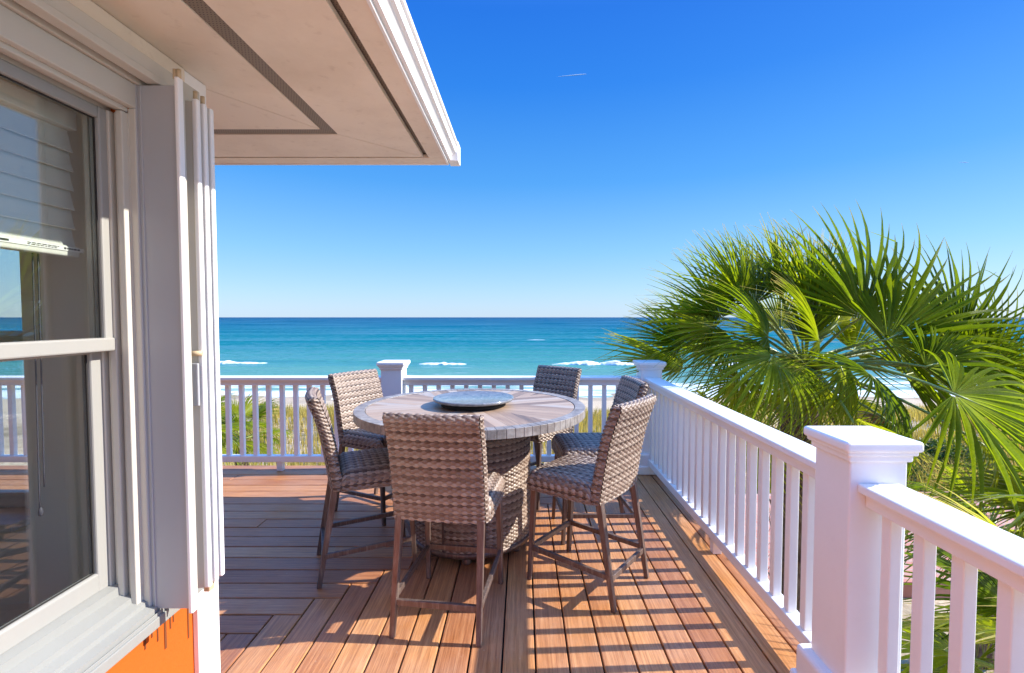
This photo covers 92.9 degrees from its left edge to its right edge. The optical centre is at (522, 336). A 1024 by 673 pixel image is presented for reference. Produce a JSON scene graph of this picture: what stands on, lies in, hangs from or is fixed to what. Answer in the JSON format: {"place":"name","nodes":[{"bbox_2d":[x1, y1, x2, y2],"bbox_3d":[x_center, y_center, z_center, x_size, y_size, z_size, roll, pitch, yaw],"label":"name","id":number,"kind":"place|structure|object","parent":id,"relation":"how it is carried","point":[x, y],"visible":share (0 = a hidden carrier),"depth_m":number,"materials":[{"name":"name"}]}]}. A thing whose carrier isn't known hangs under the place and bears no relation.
{"place":"outdoors","nodes":[
{"label":"outdoors","id":0,"kind":"place"},
{"bbox_2d":[0,393,993,672],"bbox_3d":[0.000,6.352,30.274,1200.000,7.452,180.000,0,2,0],"label":"beach","id":1,"kind":"structure","parent":0,"point":[906,609],"depth_m":18.97,"materials":[{"name":"beige sand"}]},
{"bbox_2d":[0,0,459,672],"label":"beach house","id":2,"kind":"structure","parent":1,"relation":"on","point":[112,560],"depth_m":1.59,"materials":[{"name":"white paint"}]},
{"bbox_2d":[0,330,29,531],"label":"window frame","id":3,"kind":"structure","parent":2,"relation":"in","point":[14,503],"depth_m":1.84,"materials":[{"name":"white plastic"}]},
{"bbox_2d":[0,79,84,515],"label":"window blind","id":4,"kind":"object","parent":2,"relation":"attached to","point":[36,203],"depth_m":1.42,"materials":[{"name":"grey plastic"}]},
{"bbox_2d":[0,4,161,672],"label":"window frame","id":5,"kind":"structure","parent":2,"relation":"in","point":[75,627],"depth_m":1.52,"materials":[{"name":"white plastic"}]},
{"bbox_2d":[400,504,638,672],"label":"deck framing","id":6,"kind":"object","parent":2,"relation":"attached to","point":[533,616],"depth_m":2.44,"materials":[{"name":"black wood"}]},
{"bbox_2d":[0,465,799,672],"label":"deck","id":7,"kind":"structure","parent":6,"relation":"on","point":[692,603],"depth_m":2.59,"materials":[{"name":"brown wood"}]},
{"bbox_2d":[0,360,639,470],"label":"deck railing","id":8,"kind":"object","parent":7,"relation":"on","point":[394,379],"visible":0.41,"depth_m":4.73,"materials":[{"name":"white paint"}]},
{"bbox_2d":[328,369,391,525],"bbox_3d":[-1.138,0.818,3.813,0.607,1.068,0.483,1,3,30],"label":"counter chair","id":9,"kind":"object","parent":7,"relation":"on","point":[351,391],"visible":0.52,"depth_m":3.73,"materials":[{"name":"wicker"}]},
{"bbox_2d":[305,387,416,588],"bbox_3d":[-0.983,0.851,2.963,0.607,1.068,0.483,-1,2,-23],"label":"counter chair","id":10,"kind":"object","parent":7,"relation":"on","point":[358,470],"visible":0.86,"depth_m":2.77,"materials":[{"name":"wicker"}]},
{"bbox_2d":[382,412,505,646],"bbox_3d":[-0.370,0.871,2.472,0.483,1.068,0.607,0,2,8],"label":"counter chair","id":11,"kind":"object","parent":7,"relation":"on","point":[439,472],"visible":1,"depth_m":2.26,"materials":[{"name":"wicker"}]},
{"bbox_2d":[353,388,584,564],"bbox_3d":[-0.338,0.915,3.294,1.514,0.912,1.514,0,2,0],"label":"round table","id":12,"kind":"object","parent":7,"relation":"on","point":[516,422],"visible":0.51,"depth_m":3.00,"materials":[{"name":"grey wood"}]},
{"bbox_2d":[433,391,513,410],"bbox_3d":[-0.326,0.431,3.264,0.540,0.055,0.540,0,2,0],"label":"lazy susan","id":13,"kind":"object","parent":12,"relation":"on","point":[473,400],"visible":1,"depth_m":3.16,"materials":[{"name":"grey stone"}]},
{"bbox_2d":[530,365,581,509],"bbox_3d":[0.154,0.805,4.137,0.483,1.068,0.607,2,3,42],"label":"counter chair","id":14,"kind":"object","parent":7,"relation":"on","point":[562,380],"visible":0.31,"depth_m":4.21,"materials":[{"name":"wicker"}]},
{"bbox_2d":[525,394,656,613],"bbox_3d":[0.399,0.859,2.767,0.607,1.068,0.483,2,3,37],"label":"counter chair","id":15,"kind":"object","parent":7,"relation":"on","point":[609,473],"visible":1,"depth_m":2.62,"materials":[{"name":"wicker"}]},
{"bbox_2d":[551,375,648,544],"bbox_3d":[0.536,0.833,3.434,0.607,1.068,0.483,0,2,-5],"label":"counter chair","id":16,"kind":"object","parent":7,"relation":"on","point":[629,388],"visible":0.41,"depth_m":3.34,"materials":[{"name":"wicker"}]},
{"bbox_2d":[633,360,1023,672],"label":"deck railing","id":17,"kind":"object","parent":7,"relation":"on","point":[864,507],"visible":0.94,"depth_m":1.76,"materials":[{"name":"white paint"}]},
{"bbox_2d":[220,392,252,465],"bbox_3d":[-5.880,2.678,8.591,2.242,3.698,2.398,0,2,0],"label":"palm tree","id":18,"kind":"object","parent":1,"relation":"on","point":[223,427],"visible":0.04,"depth_m":8.80,"materials":[{"name":"green plant"}]},
{"bbox_2d":[221,392,293,465],"bbox_3d":[-6.193,2.751,10.752,2.366,3.302,2.416,0,2,0],"label":"palm tree","id":19,"kind":"object","parent":1,"relation":"on","point":[262,425],"visible":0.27,"depth_m":10.70,"materials":[{"name":"green plant"}]},
{"bbox_2d":[221,399,1023,493],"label":"dune grass","id":20,"kind":"structure","parent":1,"relation":"on","point":[917,415],"depth_m":17.26,"materials":[{"name":"green plant"}]},
{"bbox_2d":[587,199,1023,612],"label":"palm tree","id":21,"kind":"object","parent":1,"relation":"on","point":[797,391],"visible":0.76,"depth_m":4.27,"materials":[{"name":"green plant"}]},
{"bbox_2d":[906,462,943,491],"bbox_3d":[10.434,3.723,13.817,2.148,1.214,2.260,0,2,0],"label":"dune shrub","id":22,"kind":"object","parent":1,"relation":"on","point":[915,472],"visible":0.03,"depth_m":13.39,"materials":[{"name":"green plant"}]},
{"bbox_2d":[912,435,985,476],"bbox_3d":[12.468,3.500,14.745,2.715,1.212,2.471,-2,3,-45],"label":"dune shrub","id":23,"kind":"object","parent":1,"relation":"on","point":[931,445],"visible":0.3,"depth_m":14.49,"materials":[{"name":"green plant"}]},
{"bbox_2d":[900,480,1016,672],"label":"palm tree","id":24,"kind":"object","parent":1,"relation":"on","point":[987,586],"visible":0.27,"depth_m":2.39,"materials":[{"name":"green plant"}]},
{"bbox_2d":[904,455,1019,669],"bbox_3d":[6.475,3.130,6.744,2.548,2.959,2.311,-1,3,-32],"label":"palm tree","id":25,"kind":"object","parent":1,"relation":"on","point":[915,485],"visible":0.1,"depth_m":6.74,"materials":[{"name":"green plant"}]},
{"bbox_2d":[903,411,1023,672],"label":"palm tree","id":26,"kind":"object","parent":1,"relation":"on","point":[999,495],"visible":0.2,"depth_m":3.10,"materials":[{"name":"green plant"}]},
{"bbox_2d":[0,317,1023,399],"bbox_3d":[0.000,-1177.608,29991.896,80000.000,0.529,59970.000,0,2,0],"label":"sea","id":27,"kind":"structure","parent":0,"point":[476,346],"depth_m":105.01,"materials":[{"name":"blue liquid"}]},
{"bbox_2d":[220,360,263,363],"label":"breaking wave","id":28,"kind":"object","parent":27,"relation":"on","point":[227,362],"visible":0.48,"depth_m":68.22,"materials":[{"name":"white liquid"}]},
{"bbox_2d":[421,362,463,364],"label":"breaking wave","id":29,"kind":"object","parent":27,"relation":"on","point":[443,363],"visible":0.96,"depth_m":66.68,"materials":[{"name":"white liquid"}]},
{"bbox_2d":[558,360,633,365],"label":"breaking wave","id":30,"kind":"object","parent":27,"relation":"on","point":[619,363],"visible":0.73,"depth_m":66.56,"materials":[{"name":"white liquid"}]},
{"bbox_2d":[0,0,1023,316],"label":"sky","id":31,"kind":"structure","parent":0,"point":[683,116],"materials":[{"name":"blue"}]},
{"bbox_2d":[725,492,1018,597],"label":"paved yard","id":32,"kind":"structure","parent":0,"point":[907,591],"depth_m":9.12,"materials":[{"name":"concrete"}]}
]}

